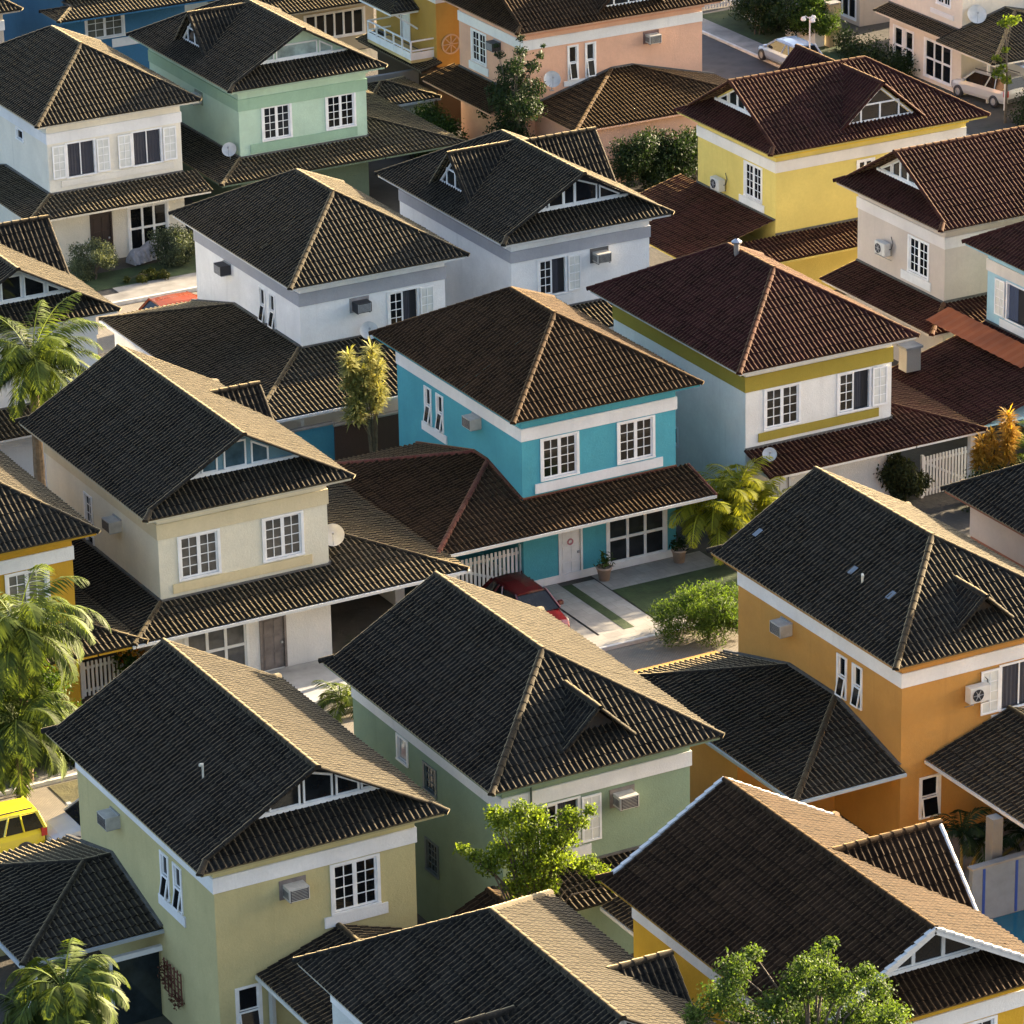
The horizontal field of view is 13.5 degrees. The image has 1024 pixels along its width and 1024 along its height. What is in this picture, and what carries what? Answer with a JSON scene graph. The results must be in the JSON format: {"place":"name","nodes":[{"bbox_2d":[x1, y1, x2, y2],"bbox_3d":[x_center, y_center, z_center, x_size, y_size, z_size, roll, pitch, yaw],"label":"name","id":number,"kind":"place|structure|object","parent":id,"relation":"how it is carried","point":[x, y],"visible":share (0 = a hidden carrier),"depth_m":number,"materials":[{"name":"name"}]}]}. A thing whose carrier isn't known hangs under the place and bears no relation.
{"place":"outdoors","nodes":[
{"label":"outdoors","id":0,"kind":"place"},
{"bbox_2d":[0,215,121,486],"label":"house","id":1,"kind":"structure","parent":0,"point":[34,270],"depth_m":176.16,"materials":[{"name":"tile"}]},
{"bbox_2d":[0,451,148,710],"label":"house","id":2,"kind":"structure","parent":0,"point":[40,523],"depth_m":154.28,"materials":[{"name":"paint"}]},
{"bbox_2d":[4,568,50,615],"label":"window","id":3,"kind":"structure","parent":2,"relation":"in","point":[11,580],"depth_m":154.21,"materials":[{"name":"white paint"}]},
{"bbox_2d":[0,25,213,266],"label":"house","id":4,"kind":"structure","parent":0,"point":[90,137],"depth_m":203.69,"materials":[{"name":"tile"}]},
{"bbox_2d":[52,137,110,179],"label":"window","id":5,"kind":"structure","parent":4,"relation":"in","point":[71,159],"depth_m":202.75,"materials":[{"name":"white paint"}]},
{"bbox_2d":[89,211,113,257],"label":"door","id":6,"kind":"structure","parent":4,"relation":"in","point":[100,223],"depth_m":204.39,"materials":[{"name":"brown wood"}]},
{"bbox_2d":[117,126,177,168],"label":"window","id":7,"kind":"structure","parent":4,"relation":"in","point":[141,147],"depth_m":204.24,"materials":[{"name":"white paint"}]},
{"bbox_2d":[127,201,169,251],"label":"window","id":8,"kind":"structure","parent":4,"relation":"in","point":[141,219],"depth_m":205.49,"materials":[{"name":"white paint"}]},
{"bbox_2d":[3,0,213,68],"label":"house","id":9,"kind":"structure","parent":0,"point":[111,23],"depth_m":224.69,"materials":[{"name":"paint"}]},
{"bbox_2d":[84,15,125,39],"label":"window","id":10,"kind":"structure","parent":9,"relation":"in","point":[114,26],"depth_m":224.53,"materials":[{"name":"white paint"}]},
{"bbox_2d":[81,256,195,290],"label":"lawn","id":11,"kind":"structure","parent":0,"point":[108,280],"depth_m":203.11,"materials":[{"name":"plant"}]},
{"bbox_2d":[66,236,118,280],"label":"rounded bush","id":12,"kind":"object","parent":11,"relation":"on","point":[104,256],"visible":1,"depth_m":202.06,"materials":[{"name":"green plant"}]},
{"bbox_2d":[146,222,194,267],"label":"rounded bush","id":13,"kind":"object","parent":11,"relation":"on","point":[175,245],"visible":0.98,"depth_m":203.61,"materials":[{"name":"green plant"}]},
{"bbox_2d":[104,278,196,301],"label":"pavement","id":14,"kind":"structure","parent":0,"point":[151,290],"depth_m":200.51,"materials":[{"name":"concrete"}]},
{"bbox_2d":[0,638,449,1023],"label":"house","id":15,"kind":"structure","parent":0,"point":[232,793],"depth_m":133.14,"materials":[{"name":"tile"}]},
{"bbox_2d":[235,983,262,1023],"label":"window","id":16,"kind":"structure","parent":15,"relation":"in","point":[247,997],"depth_m":132.13,"materials":[{"name":"white paint"}]},
{"bbox_2d":[279,875,309,903],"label":"air conditioner","id":17,"kind":"object","parent":15,"relation":"attached to","point":[294,889],"visible":1,"depth_m":131.21,"materials":[{"name":"white metal"}]},
{"bbox_2d":[329,853,381,916],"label":"window","id":18,"kind":"structure","parent":15,"relation":"in","point":[354,883],"depth_m":132.67,"materials":[{"name":"white paint"}]},
{"bbox_2d":[15,344,470,671],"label":"house","id":19,"kind":"structure","parent":0,"point":[225,505],"depth_m":159.03,"materials":[{"name":"paint"}]},
{"bbox_2d":[177,528,221,581],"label":"window","id":20,"kind":"structure","parent":19,"relation":"in","point":[199,554],"depth_m":157.40,"materials":[{"name":"white paint"}]},
{"bbox_2d":[184,623,249,666],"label":"window","id":21,"kind":"structure","parent":19,"relation":"in","point":[232,643],"depth_m":159.22,"materials":[{"name":"glass"}]},
{"bbox_2d":[259,615,287,670],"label":"door","id":22,"kind":"structure","parent":19,"relation":"in","point":[273,641],"depth_m":160.15,"materials":[{"name":"brown wood"}]},
{"bbox_2d":[261,510,304,562],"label":"window","id":23,"kind":"structure","parent":19,"relation":"in","point":[282,535],"depth_m":158.91,"materials":[{"name":"white paint"}]},
{"bbox_2d":[185,0,373,48],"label":"house","id":24,"kind":"structure","parent":0,"point":[345,21],"depth_m":236.76,"materials":[{"name":"paint"}]},
{"bbox_2d":[303,6,365,37],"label":"window","id":25,"kind":"structure","parent":24,"relation":"in","point":[351,21],"depth_m":237.10,"materials":[{"name":"white paint"}]},
{"bbox_2d":[98,168,469,428],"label":"house","id":26,"kind":"structure","parent":0,"point":[306,255],"depth_m":181.81,"materials":[{"name":"tile"}]},
{"bbox_2d":[387,285,434,324],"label":"window","id":27,"kind":"structure","parent":26,"relation":"in","point":[403,304],"depth_m":182.28,"materials":[{"name":"white paint"}]},
{"bbox_2d":[126,0,465,201],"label":"house","id":28,"kind":"structure","parent":0,"point":[281,90],"depth_m":208.59,"materials":[{"name":"tile"}]},
{"bbox_2d":[261,103,292,141],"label":"window","id":29,"kind":"structure","parent":28,"relation":"in","point":[276,120],"depth_m":207.66,"materials":[{"name":"white paint"}]},
{"bbox_2d":[325,92,356,130],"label":"window","id":30,"kind":"structure","parent":28,"relation":"in","point":[340,110],"depth_m":209.19,"materials":[{"name":"white paint"}]},
{"bbox_2d":[267,660,350,702],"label":"driveway","id":31,"kind":"structure","parent":0,"point":[301,677],"depth_m":159.82,"materials":[{"name":"concrete"}]},
{"bbox_2d":[0,627,737,821],"bbox_3d":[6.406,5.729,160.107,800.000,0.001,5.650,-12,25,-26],"label":"road","id":32,"kind":"structure","parent":0,"point":[47,802],"depth_m":161.13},
{"bbox_2d":[0,795,47,852],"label":"car","id":33,"kind":"object","parent":32,"relation":"on","point":[22,823],"visible":0.75,"depth_m":146.08,"materials":[{"name":"paint"}]},
{"bbox_2d":[45,798,80,841],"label":"car","id":34,"kind":"object","parent":32,"relation":"on","point":[60,826],"visible":0.3,"depth_m":147.05,"materials":[{"name":"paint"}]},
{"bbox_2d":[96,245,651,354],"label":"road","id":35,"kind":"structure","parent":0,"point":[106,339],"depth_m":195.39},
{"bbox_2d":[292,889,715,1023],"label":"house","id":36,"kind":"structure","parent":0,"point":[548,956],"depth_m":120.22,"materials":[{"name":"tile"}]},
{"bbox_2d":[315,616,697,711],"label":"pavement","id":37,"kind":"structure","parent":0,"point":[622,635],"depth_m":162.65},
{"bbox_2d":[0,0,1023,1023],"bbox_3d":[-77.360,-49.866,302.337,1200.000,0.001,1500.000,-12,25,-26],"label":"ground","id":38,"kind":"structure","parent":0,"point":[351,618],"depth_m":175.18,"materials":[{"name":"concrete"}]},
{"bbox_2d":[0,679,77,800],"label":"palm tree","id":39,"kind":"object","parent":38,"relation":"on","point":[22,738],"visible":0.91,"depth_m":148.30,"materials":[{"name":"green plant"}]},
{"bbox_2d":[0,661,82,787],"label":"hedge","id":40,"kind":"object","parent":38,"relation":"on","point":[50,678],"visible":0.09,"depth_m":151.45,"materials":[{"name":"green plant"}]},
{"bbox_2d":[0,292,106,485],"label":"palm tree","id":41,"kind":"object","parent":38,"relation":"on","point":[33,368],"visible":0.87,"depth_m":170.63,"materials":[{"name":"green plant"}]},
{"bbox_2d":[0,563,111,782],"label":"palm tree","id":42,"kind":"object","parent":38,"relation":"on","point":[28,632],"visible":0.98,"depth_m":148.74,"materials":[{"name":"green plant"}]},
{"bbox_2d":[3,938,129,1023],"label":"palm tree","id":43,"kind":"object","parent":38,"relation":"on","point":[56,993],"visible":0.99,"depth_m":124.29,"materials":[{"name":"green plant"}]},
{"bbox_2d":[79,653,123,698],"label":"picket fence","id":44,"kind":"object","parent":38,"relation":"on","point":[82,668],"visible":0.73,"depth_m":158.47,"materials":[{"name":"white paint"}]},
{"bbox_2d":[289,420,334,459],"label":"garden wall","id":45,"kind":"structure","parent":38,"relation":"on","point":[319,436],"depth_m":176.98,"materials":[{"name":"paint"}]},
{"bbox_2d":[311,680,352,722],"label":"areca palm","id":46,"kind":"object","parent":38,"relation":"on","point":[337,700],"visible":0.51,"depth_m":156.52,"materials":[{"name":"green plant"}]},
{"bbox_2d":[0,626,694,795],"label":"kerb","id":47,"kind":"structure","parent":38,"relation":"on","point":[604,648],"depth_m":156.91,"materials":[{"name":"paint"}]},
{"bbox_2d":[335,336,392,452],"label":"tufted tree","id":48,"kind":"object","parent":38,"relation":"on","point":[372,391],"visible":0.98,"depth_m":175.88,"materials":[{"name":"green plant"}]},
{"bbox_2d":[333,410,398,459],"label":"garden wall","id":49,"kind":"structure","parent":38,"relation":"on","point":[351,441],"depth_m":177.98,"materials":[{"name":"paint"}]},
{"bbox_2d":[355,0,460,121],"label":"house","id":50,"kind":"structure","parent":38,"relation":"on","point":[406,34],"depth_m":223.51,"materials":[{"name":"paint"}]},
{"bbox_2d":[407,99,468,158],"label":"hedge","id":51,"kind":"object","parent":38,"relation":"on","point":[435,116],"visible":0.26,"depth_m":218.91,"materials":[{"name":"green plant"}]},
{"bbox_2d":[457,544,520,586],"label":"picket gate","id":52,"kind":"structure","parent":38,"relation":"on","point":[494,558],"depth_m":166.25,"materials":[{"name":"white paint"}]},
{"bbox_2d":[475,33,549,137],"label":"tree","id":53,"kind":"object","parent":38,"relation":"on","point":[516,116],"visible":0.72,"depth_m":213.49,"materials":[{"name":"green plant"}]},
{"bbox_2d":[318,571,724,953],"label":"house","id":54,"kind":"structure","parent":38,"relation":"on","point":[470,701],"depth_m":137.69,"materials":[{"name":"tile"}]},
{"bbox_2d":[535,792,601,853],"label":"window","id":55,"kind":"structure","parent":54,"relation":"in","point":[594,832],"depth_m":136.45,"materials":[{"name":"white paint"}]},
{"bbox_2d":[609,784,638,811],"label":"air conditioner","id":56,"kind":"object","parent":54,"relation":"attached to","point":[624,798],"visible":1,"depth_m":136.70,"materials":[{"name":"white metal"}]},
{"bbox_2d":[333,286,717,586],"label":"house","id":57,"kind":"structure","parent":38,"relation":"on","point":[560,466],"depth_m":167.07,"materials":[{"name":"tile"}]},
{"bbox_2d":[540,431,579,481],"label":"window","id":58,"kind":"structure","parent":57,"relation":"in","point":[559,454],"depth_m":165.92,"materials":[{"name":"white paint"}]},
{"bbox_2d":[558,528,582,580],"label":"door","id":59,"kind":"structure","parent":57,"relation":"in","point":[570,556],"depth_m":167.59,"materials":[{"name":"white paint"}]},
{"bbox_2d":[617,415,655,464],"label":"window","id":60,"kind":"structure","parent":57,"relation":"in","point":[635,437],"depth_m":167.39,"materials":[{"name":"white paint"}]},
{"bbox_2d":[606,509,667,565],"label":"window","id":61,"kind":"structure","parent":57,"relation":"in","point":[641,535],"depth_m":168.95,"materials":[{"name":"glass"}]},
{"bbox_2d":[452,797,612,902],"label":"fruit tree","id":62,"kind":"object","parent":38,"relation":"on","point":[549,862],"visible":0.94,"depth_m":132.86,"materials":[{"name":"green plant"}]},
{"bbox_2d":[420,0,726,182],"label":"house","id":63,"kind":"structure","parent":38,"relation":"on","point":[619,78],"depth_m":216.61,"materials":[{"name":"paint"}]},
{"bbox_2d":[606,124,697,190],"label":"hedge","id":64,"kind":"object","parent":38,"relation":"on","point":[652,159],"visible":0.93,"depth_m":212.66,"materials":[{"name":"green plant"}]},
{"bbox_2d":[646,578,737,648],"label":"garden bush","id":65,"kind":"object","parent":38,"relation":"on","point":[710,610],"visible":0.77,"depth_m":161.56,"materials":[{"name":"green plant"}]},
{"bbox_2d":[667,456,792,565],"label":"areca palm","id":66,"kind":"object","parent":38,"relation":"on","point":[733,510],"visible":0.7,"depth_m":167.93,"materials":[{"name":"green plant"}]},
{"bbox_2d":[676,936,913,1023],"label":"broadleaf tree","id":67,"kind":"object","parent":38,"relation":"on","point":[819,968],"visible":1,"depth_m":114.92,"materials":[{"name":"green plant"}]},
{"bbox_2d":[595,776,1023,1023],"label":"house","id":68,"kind":"structure","parent":38,"relation":"on","point":[703,881],"depth_m":124.15,"materials":[{"name":"tile"}]},
{"bbox_2d":[634,466,1023,860],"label":"house","id":69,"kind":"structure","parent":38,"relation":"on","point":[846,699],"depth_m":145.59,"materials":[{"name":"tile"}]},
{"bbox_2d":[918,773,940,819],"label":"window","id":70,"kind":"structure","parent":69,"relation":"in","point":[929,785],"depth_m":145.25,"materials":[{"name":"white paint"}]},
{"bbox_2d":[980,659,1023,715],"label":"window","id":71,"kind":"structure","parent":69,"relation":"in","point":[1006,681],"depth_m":145.32,"materials":[{"name":"white paint"}]},
{"bbox_2d":[831,21,920,76],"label":"hedge","id":72,"kind":"object","parent":38,"relation":"on","point":[853,49],"visible":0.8,"depth_m":232.76,"materials":[{"name":"green plant"}]},
{"bbox_2d":[873,452,934,501],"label":"shrub","id":73,"kind":"object","parent":38,"relation":"on","point":[901,479],"visible":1,"depth_m":173.71,"materials":[{"name":"green plant"}]},
{"bbox_2d":[920,446,966,498],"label":"picket gate","id":74,"kind":"structure","parent":38,"relation":"on","point":[925,464],"depth_m":175.41,"materials":[{"name":"white paint"}]},
{"bbox_2d":[873,0,1023,94],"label":"house","id":75,"kind":"structure","parent":38,"relation":"on","point":[946,42],"depth_m":227.60,"materials":[{"name":"paint"}]},
{"bbox_2d":[923,36,951,86],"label":"window","id":76,"kind":"structure","parent":75,"relation":"in","point":[937,59],"depth_m":229.24,"materials":[{"name":"white paint"}]},
{"bbox_2d":[967,425,1004,473],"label":"croton","id":77,"kind":"object","parent":38,"relation":"on","point":[980,453],"visible":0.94,"depth_m":172.97,"materials":[{"name":"orange plant"}]},
{"bbox_2d":[951,66,1023,107],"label":"car","id":78,"kind":"object","parent":38,"relation":"on","point":[980,83],"visible":0.91,"depth_m":225.77,"materials":[{"name":"paint"}]},
{"bbox_2d":[967,851,1023,918],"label":"garden wall","id":79,"kind":"structure","parent":38,"relation":"on","point":[996,886],"depth_m":140.73,"materials":[{"name":"paint"}]},
{"bbox_2d":[991,13,1021,122],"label":"slender tree","id":80,"kind":"object","parent":38,"relation":"on","point":[1005,22],"visible":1,"depth_m":221.89,"materials":[{"name":"green plant"}]},
{"bbox_2d":[995,405,1022,467],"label":"croton","id":81,"kind":"object","parent":38,"relation":"on","point":[1009,430],"visible":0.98,"depth_m":173.03,"materials":[{"name":"yellow plant"}]},
{"bbox_2d":[374,126,674,329],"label":"house","id":82,"kind":"structure","parent":0,"point":[542,214],"depth_m":186.65,"materials":[{"name":"tile"}]},
{"bbox_2d":[537,253,581,294],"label":"window","id":83,"kind":"structure","parent":82,"relation":"in","point":[553,274],"depth_m":185.87,"materials":[{"name":"white paint"}]},
{"bbox_2d":[559,609,596,637],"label":"driveway","id":84,"kind":"structure","parent":0,"point":[575,625],"depth_m":163.57,"materials":[{"name":"concrete"}]},
{"bbox_2d":[482,570,569,626],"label":"car","id":85,"kind":"object","parent":84,"relation":"on","point":[521,587],"visible":0.48,"depth_m":163.57,"materials":[{"name":"paint"}]},
{"bbox_2d":[544,584,622,634],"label":"driveway","id":86,"kind":"structure","parent":0,"point":[593,619],"depth_m":164.98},
{"bbox_2d":[562,584,633,628],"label":"lawn","id":87,"kind":"structure","parent":0,"point":[598,607],"depth_m":165.46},
{"bbox_2d":[572,579,653,626],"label":"driveway","id":88,"kind":"structure","parent":0,"point":[618,605],"depth_m":165.80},
{"bbox_2d":[592,551,717,589],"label":"path","id":89,"kind":"structure","parent":0,"point":[650,571],"depth_m":168.68,"materials":[{"name":"concrete"}]},
{"bbox_2d":[613,564,737,618],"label":"lawn","id":90,"kind":"structure","parent":0,"point":[642,596],"depth_m":167.20,"materials":[{"name":"plant"}]},
{"bbox_2d":[702,46,777,78],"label":"road","id":91,"kind":"structure","parent":0,"point":[728,62],"depth_m":234.07,"materials":[{"name":"asphalt"}]},
{"bbox_2d":[758,36,821,63],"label":"car","id":92,"kind":"object","parent":91,"relation":"on","point":[778,50],"visible":0.49,"depth_m":232.58,"materials":[{"name":"paint"}]},
{"bbox_2d":[703,9,852,59],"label":"lawn","id":93,"kind":"structure","parent":0,"point":[732,24],"depth_m":239.96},
{"bbox_2d":[723,0,803,37],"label":"hedge","id":94,"kind":"object","parent":93,"relation":"on","point":[782,10],"visible":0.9,"depth_m":238.25,"materials":[{"name":"green plant"}]},
{"bbox_2d":[786,0,843,35],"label":"street tree","id":95,"kind":"object","parent":93,"relation":"on","point":[823,24],"visible":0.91,"depth_m":235.87,"materials":[{"name":"green plant"}]},
{"bbox_2d":[586,238,987,530],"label":"house","id":96,"kind":"structure","parent":0,"point":[791,367],"depth_m":171.76,"materials":[{"name":"tile"}]},
{"bbox_2d":[764,382,800,430],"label":"window","id":97,"kind":"structure","parent":96,"relation":"in","point":[782,404],"depth_m":170.52,"materials":[{"name":"white paint"}]},
{"bbox_2d":[837,365,887,414],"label":"window","id":98,"kind":"structure","parent":96,"relation":"in","point":[857,388],"depth_m":172.16,"materials":[{"name":"white paint"}]},
{"bbox_2d":[640,44,990,289],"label":"house","id":99,"kind":"structure","parent":0,"point":[791,137],"depth_m":197.51,"materials":[{"name":"paint"}]},
{"bbox_2d":[743,160,761,204],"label":"window","id":100,"kind":"structure","parent":99,"relation":"in","point":[752,174],"depth_m":197.62,"materials":[{"name":"white paint"}]},
{"bbox_2d":[702,18,968,135],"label":"pavement","id":101,"kind":"structure","parent":0,"point":[730,36],"depth_m":238.69,"materials":[{"name":"concrete"}]},
{"bbox_2d":[823,0,889,26],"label":"house","id":102,"kind":"structure","parent":0,"point":[859,13],"depth_m":240.68,"materials":[{"name":"paint"}]},
{"bbox_2d":[819,125,1023,360],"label":"house","id":103,"kind":"structure","parent":0,"point":[927,207],"depth_m":186.82,"materials":[{"name":"tile"}]},
{"bbox_2d":[906,234,929,281],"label":"window","id":104,"kind":"structure","parent":103,"relation":"in","point":[917,249],"depth_m":187.24,"materials":[{"name":"white paint"}]},
{"bbox_2d":[891,220,1023,426],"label":"house","id":105,"kind":"structure","parent":0,"point":[972,369],"depth_m":180.70,"materials":[{"name":"tile"}]},
{"bbox_2d":[897,340,922,372],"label":"chimney","id":106,"kind":"object","parent":105,"relation":"on","point":[909,356],"visible":1,"depth_m":180.43,"materials":[{"name":"paint"}]},
{"bbox_2d":[994,277,1023,328],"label":"window","id":107,"kind":"structure","parent":105,"relation":"in","point":[1012,303],"depth_m":181.61,"materials":[{"name":"white paint"}]},
{"bbox_2d":[930,807,1023,869],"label":"areca palm","id":108,"kind":"object","parent":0,"point":[971,833],"visible":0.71,"depth_m":142.94,"materials":[{"name":"green plant"}]},
{"bbox_2d":[940,462,1023,567],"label":"house","id":109,"kind":"structure","parent":0,"point":[994,500],"depth_m":154.92,"materials":[{"name":"tile"}]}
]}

